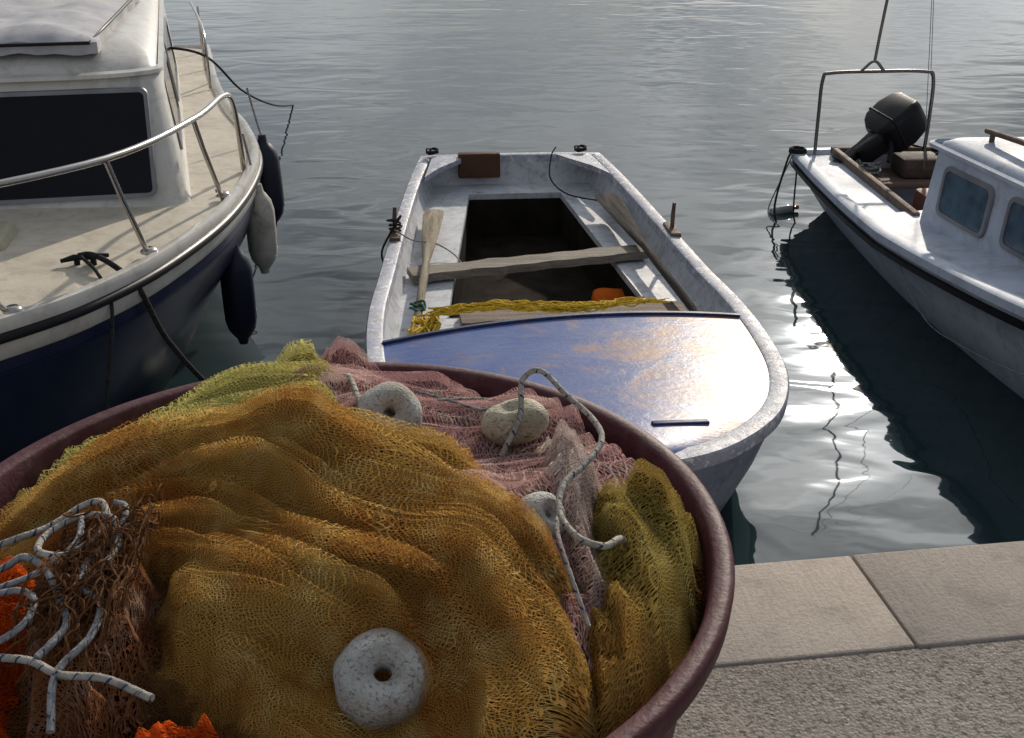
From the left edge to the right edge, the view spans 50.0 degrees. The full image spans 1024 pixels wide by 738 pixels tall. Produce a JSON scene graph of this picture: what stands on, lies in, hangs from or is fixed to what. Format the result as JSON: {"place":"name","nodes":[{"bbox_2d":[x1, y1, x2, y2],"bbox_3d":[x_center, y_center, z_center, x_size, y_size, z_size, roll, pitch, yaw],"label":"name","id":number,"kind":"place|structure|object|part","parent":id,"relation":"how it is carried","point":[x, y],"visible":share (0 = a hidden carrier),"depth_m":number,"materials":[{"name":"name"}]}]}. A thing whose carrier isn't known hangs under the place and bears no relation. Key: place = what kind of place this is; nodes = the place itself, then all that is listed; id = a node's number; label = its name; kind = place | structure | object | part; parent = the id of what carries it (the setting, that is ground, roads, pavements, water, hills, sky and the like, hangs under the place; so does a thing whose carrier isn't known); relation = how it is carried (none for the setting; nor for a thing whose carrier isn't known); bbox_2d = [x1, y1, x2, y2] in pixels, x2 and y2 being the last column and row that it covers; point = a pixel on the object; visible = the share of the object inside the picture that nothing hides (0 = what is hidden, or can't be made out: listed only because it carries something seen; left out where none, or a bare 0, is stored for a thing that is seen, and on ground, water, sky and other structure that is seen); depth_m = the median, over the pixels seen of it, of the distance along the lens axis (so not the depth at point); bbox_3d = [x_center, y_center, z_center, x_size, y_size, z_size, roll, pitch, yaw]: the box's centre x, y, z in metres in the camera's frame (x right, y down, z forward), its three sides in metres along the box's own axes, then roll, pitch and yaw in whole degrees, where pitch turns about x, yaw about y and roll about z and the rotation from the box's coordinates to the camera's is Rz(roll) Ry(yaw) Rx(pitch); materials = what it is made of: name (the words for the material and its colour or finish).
{"place":"outdoors","nodes":[
{"label":"outdoors","id":0,"kind":"place"},
{"bbox_2d":[163,0,1023,564],"bbox_3d":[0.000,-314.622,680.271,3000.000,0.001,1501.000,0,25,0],"label":"water","id":1,"kind":"structure","parent":0,"point":[901,426],"depth_m":9.77,"materials":[{"name":"grey liquid"}]},
{"bbox_2d":[0,0,262,462],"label":"cabin motorboat","id":2,"kind":"object","parent":1,"relation":"on","point":[124,126],"visible":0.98,"depth_m":4.83,"materials":[{"name":"blue paint"}]},
{"bbox_2d":[0,87,157,204],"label":"window","id":3,"kind":"structure","parent":2,"relation":"in","point":[40,130],"depth_m":4.87,"materials":[{"name":"black glass"}]},
{"bbox_2d":[80,255,113,409],"bbox_3d":[-1.517,0.143,4.218,0.096,1.078,0.480,-9,26,-19],"label":"mooring rope","id":4,"kind":"object","parent":2,"relation":"hanging from","point":[90,265],"visible":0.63,"depth_m":4.04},
{"bbox_2d":[78,251,206,380],"bbox_3d":[-1.267,-0.051,4.573,0.844,1.045,0.227,-18,30,-33],"label":"mooring rope","id":5,"kind":"object","parent":2,"relation":"hanging from","point":[161,330],"visible":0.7,"depth_m":4.26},
{"bbox_2d":[164,16,179,101],"bbox_3d":[-2.137,-1.955,6.867,0.056,0.340,1.316,-7,26,-15],"label":"window","id":6,"kind":"structure","parent":2,"relation":"in","point":[167,39],"depth_m":6.80,"materials":[{"name":"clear glass"}]},
{"bbox_2d":[164,51,182,149],"bbox_3d":[-1.763,-1.405,5.687,0.061,0.340,1.015,-7,26,-15],"label":"window","id":7,"kind":"structure","parent":2,"relation":"in","point":[169,85],"depth_m":5.65,"materials":[{"name":"black glass"}]},
{"bbox_2d":[170,46,293,106],"bbox_3d":[-2.220,-2.449,9.393,0.274,1.317,4.507,0,25,0],"label":"mooring rope","id":8,"kind":"object","parent":2,"relation":"attached to","point":[215,63],"visible":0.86,"depth_m":8.08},
{"bbox_2d":[215,189,256,344],"bbox_3d":[-1.345,-0.490,5.344,0.159,0.791,0.159,0,25,0],"label":"fender","id":9,"kind":"object","parent":2,"relation":"hanging from","point":[238,295],"visible":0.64,"depth_m":5.34,"materials":[{"name":"black rubber"}]},
{"bbox_2d":[242,134,277,273],"bbox_3d":[-1.318,-0.853,5.721,0.155,0.751,0.155,1,27,0],"label":"fender","id":10,"kind":"object","parent":2,"relation":"hanging from","point":[262,240],"visible":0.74,"depth_m":5.72,"materials":[{"name":"grey rubber"}]},
{"bbox_2d":[246,88,284,226],"bbox_3d":[-1.407,-1.195,6.243,0.167,0.791,0.167,-3,19,1],"label":"fender","id":11,"kind":"object","parent":2,"relation":"hanging from","point":[271,180],"visible":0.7,"depth_m":6.21,"materials":[{"name":"black rubber"}]},
{"bbox_2d":[365,144,788,511],"bbox_3d":[0.162,-0.306,5.653,1.731,0.796,4.310,-2,25,-4],"label":"rowing boat","id":12,"kind":"object","parent":1,"relation":"on","point":[702,393],"visible":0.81,"depth_m":5.23,"materials":[{"name":"grey paint"}]},
{"bbox_2d":[413,209,443,329],"bbox_3d":[-0.450,-0.559,5.753,0.123,0.044,1.900,-1,25,-1],"label":"oar","id":13,"kind":"object","parent":12,"relation":"on","point":[432,219],"visible":0.92,"depth_m":6.00,"materials":[{"name":"brown wood"}]},
{"bbox_2d":[409,300,425,311],"bbox_3d":[-0.440,-0.295,5.126,0.081,0.031,0.127,0,25,0],"label":"green lashing","id":14,"kind":"object","parent":13,"relation":"on","point":[414,306],"visible":1,"depth_m":5.12,"materials":[{"name":"fabric"}]},
{"bbox_2d":[407,296,670,334],"bbox_3d":[0.132,-0.242,4.959,1.211,0.117,0.233,-2,25,-4],"label":"yellow rope","id":15,"kind":"object","parent":12,"relation":"on","point":[432,322],"visible":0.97,"depth_m":4.95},
{"bbox_2d":[591,288,624,301],"bbox_3d":[0.556,-0.344,5.857,0.260,0.100,0.180,3,45,-8],"label":"orange canister","id":16,"kind":"object","parent":12,"relation":"in","point":[608,294],"visible":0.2,"depth_m":5.83,"materials":[{"name":"plastic"}]},
{"bbox_2d":[594,193,697,310],"bbox_3d":[0.723,-0.644,5.889,0.152,0.045,2.002,-4,26,-8],"label":"oar","id":17,"kind":"object","parent":12,"relation":"on","point":[614,206],"visible":0.92,"depth_m":6.08,"materials":[{"name":"grey wood"}]},
{"bbox_2d":[769,205,798,213],"bbox_3d":[1.990,-1.161,8.013,0.220,0.068,0.068,-13,27,-13],"label":"plastic bottle","id":18,"kind":"object","parent":1,"relation":"on","point":[784,209],"visible":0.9,"depth_m":7.98,"materials":[{"name":"grey plastic"}]},
{"bbox_2d":[788,0,1023,398],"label":"cabin boat","id":19,"kind":"object","parent":1,"relation":"on","point":[940,222],"visible":0.95,"depth_m":5.82,"materials":[{"name":"white paint"}]},
{"bbox_2d":[767,156,791,226],"bbox_3d":[1.926,-1.247,7.811,0.199,0.508,0.582,3,25,6],"label":"mooring rope","id":20,"kind":"object","parent":19,"relation":"hanging from","point":[774,194],"visible":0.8,"depth_m":7.87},
{"bbox_2d":[773,153,790,221],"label":"mooring rope","id":21,"kind":"object","parent":19,"relation":"hanging from","point":[775,200],"visible":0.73,"depth_m":7.84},
{"bbox_2d":[793,164,796,222],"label":"mooring rope","id":22,"kind":"object","parent":19,"relation":"hanging from","point":[794,196],"visible":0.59,"depth_m":7.84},
{"bbox_2d":[831,93,927,165],"bbox_3d":[2.507,-1.568,7.603,0.745,0.270,0.455,-36,32,7],"label":"outboard motor","id":23,"kind":"object","parent":19,"relation":"attached to","point":[896,122],"visible":0.91,"depth_m":7.51,"materials":[{"name":"black plastic"}]},
{"bbox_2d":[899,265,1023,375],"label":"mooring rope","id":24,"kind":"object","parent":19,"relation":"hanging from","point":[950,339],"visible":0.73,"depth_m":5.54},
{"bbox_3d":[2.394,-0.888,5.820,0.032,0.280,0.489,-4,25,-8],"label":"window","id":25,"kind":"part","parent":19,"relation":"part of","materials":[{"name":"blue glass"}]},
{"bbox_3d":[2.493,-0.635,5.242,0.030,0.270,0.510,-4,25,-8],"label":"window","id":26,"kind":"part","parent":19,"relation":"part of","materials":[{"name":"blue glass"}]},
{"bbox_2d":[673,639,1023,737],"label":"quay pavement","id":27,"kind":"structure","parent":0,"point":[974,690],"depth_m":2.39,"materials":[{"name":"concrete"}]},
{"bbox_2d":[0,362,734,737],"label":"net tub","id":28,"kind":"object","parent":27,"relation":"on","point":[662,710],"visible":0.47,"depth_m":2.10,"materials":[{"name":"red plastic"}]},
{"bbox_2d":[0,555,218,737],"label":"fishing net","id":29,"kind":"object","parent":28,"relation":"in","point":[10,676],"visible":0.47,"depth_m":1.58,"materials":[{"name":"orange fabric"}]},
{"bbox_2d":[0,653,154,702],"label":"net rope","id":30,"kind":"object","parent":29,"relation":"on","point":[43,667],"visible":1,"depth_m":1.40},
{"bbox_2d":[17,526,169,737],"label":"fishing net","id":31,"kind":"object","parent":29,"relation":"on","point":[90,709],"visible":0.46,"depth_m":1.52,"materials":[{"name":"brown fabric"}]},
{"bbox_2d":[0,553,70,659],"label":"net rope","id":32,"kind":"object","parent":31,"relation":"on","point":[49,645],"visible":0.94,"depth_m":1.52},
{"bbox_2d":[0,515,84,644],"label":"net rope","id":33,"kind":"object","parent":31,"relation":"on","point":[7,588],"visible":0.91,"depth_m":1.54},
{"bbox_2d":[0,498,122,575],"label":"net rope","id":34,"kind":"object","parent":31,"relation":"on","point":[51,528],"visible":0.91,"depth_m":1.65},
{"bbox_2d":[0,484,163,700],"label":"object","id":35,"kind":"object","parent":31,"relation":"on","point":[114,594],"visible":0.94,"depth_m":1.53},
{"bbox_2d":[46,499,128,733],"bbox_3d":[-0.584,0.324,1.530,0.049,0.089,0.423,-3,25,-7],"label":"net rope","id":36,"kind":"object","parent":31,"relation":"on","point":[73,653],"visible":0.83,"depth_m":1.43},
{"bbox_2d":[0,338,597,737],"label":"fishing net","id":37,"kind":"object","parent":28,"relation":"in","point":[299,540],"visible":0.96,"depth_m":1.62,"materials":[{"name":"yellow fabric"}]},
{"bbox_2d":[333,628,431,730],"bbox_3d":[-0.180,0.431,1.525,0.138,0.104,0.139,8,59,-4],"label":"net float","id":38,"kind":"object","parent":37,"relation":"on","point":[364,696],"visible":0.95,"depth_m":1.49,"materials":[{"name":"plastic"}]},
{"bbox_2d":[3,393,705,737],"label":"fishing net","id":39,"kind":"object","parent":28,"relation":"in","point":[159,707],"visible":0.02,"depth_m":1.54,"materials":[{"name":"fabric"}]},
{"bbox_2d":[287,336,638,684],"bbox_3d":[-0.047,0.170,2.107,0.606,0.304,1.240,-19,31,-34],"label":"fishing net","id":40,"kind":"object","parent":39,"relation":"on","point":[461,424],"visible":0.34,"depth_m":2.15,"materials":[{"name":"fabric"}]},
{"bbox_2d":[338,372,366,424],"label":"net rope","id":41,"kind":"object","parent":40,"relation":"on","point":[353,386],"visible":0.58,"depth_m":2.13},
{"bbox_2d":[356,382,422,435],"bbox_3d":[-0.235,0.089,2.099,0.129,0.133,0.092,13,-17,-6],"label":"net float","id":42,"kind":"object","parent":40,"relation":"on","point":[400,401],"visible":0.55,"depth_m":2.07,"materials":[{"name":"plastic"}]},
{"bbox_2d":[415,390,488,410],"bbox_3d":[-0.108,0.067,2.230,0.210,0.024,0.070,6,26,13],"label":"net twine","id":43,"kind":"object","parent":40,"relation":"on","point":[453,401],"visible":0.78,"depth_m":2.21,"materials":[{"name":"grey fabric"}]},
{"bbox_2d":[447,446,534,481],"bbox_3d":[-0.056,0.177,1.967,0.184,0.034,0.075,12,28,24],"label":"net twine","id":44,"kind":"object","parent":40,"relation":"on","point":[507,480],"visible":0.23,"depth_m":1.93,"materials":[{"name":"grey fabric"}]},
{"bbox_2d":[437,397,561,425],"bbox_3d":[-0.018,0.075,2.228,0.259,0.041,0.071,5,25,10],"label":"net twine","id":45,"kind":"object","parent":40,"relation":"on","point":[462,398],"visible":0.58,"depth_m":2.24,"materials":[{"name":"fabric"}]},
{"bbox_2d":[480,398,548,445],"bbox_3d":[0.005,0.102,2.127,0.134,0.075,0.097,-10,33,5],"label":"net float","id":46,"kind":"object","parent":40,"relation":"on","point":[497,422],"visible":0.87,"depth_m":2.10,"materials":[{"name":"beige plastic"}]},
{"bbox_2d":[515,491,566,540],"bbox_3d":[0.045,0.246,1.803,0.089,0.074,0.088,37,48,-16],"label":"net float","id":47,"kind":"object","parent":40,"relation":"on","point":[541,503],"visible":0.46,"depth_m":1.78,"materials":[{"name":"plastic"}]},
{"bbox_2d":[499,367,627,549],"bbox_3d":[0.097,0.165,1.905,0.155,0.140,0.529,-7,26,-14],"label":"net rope","id":48,"kind":"object","parent":40,"relation":"on","point":[564,522],"visible":0.98,"depth_m":1.89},
{"bbox_2d":[531,419,611,620],"bbox_3d":[0.104,0.253,1.885,0.189,0.189,0.650,0,25,0],"label":"fishing net","id":49,"kind":"object","parent":40,"relation":"on","point":[567,457],"visible":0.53,"depth_m":1.86,"materials":[{"name":"fabric"}]},
{"bbox_2d":[555,514,590,627],"bbox_3d":[0.084,0.294,1.663,0.025,0.067,0.235,-4,25,-8],"label":"net rope","id":50,"kind":"object","parent":40,"relation":"on","point":[573,582],"visible":0.97,"depth_m":1.61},
{"bbox_2d":[586,456,617,494],"bbox_3d":[0.158,0.190,2.030,0.063,0.022,0.194,-8,26,-17],"label":"net twine","id":51,"kind":"object","parent":40,"relation":"on","point":[608,468],"visible":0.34,"depth_m":2.05,"materials":[{"name":"grey fabric"}]},
{"bbox_2d":[576,459,702,737],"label":"fishing net","id":52,"kind":"object","parent":28,"relation":"in","point":[639,642],"visible":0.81,"depth_m":1.69,"materials":[{"name":"yellow fabric"}]},
{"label":"quay wall","id":53,"kind":"structure","parent":0,"visible":0},
{"bbox_2d":[713,541,1023,667],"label":"quay kerb","id":54,"kind":"structure","parent":53,"relation":"on","point":[782,611],"depth_m":2.68,"materials":[{"name":"stone"}]}
]}

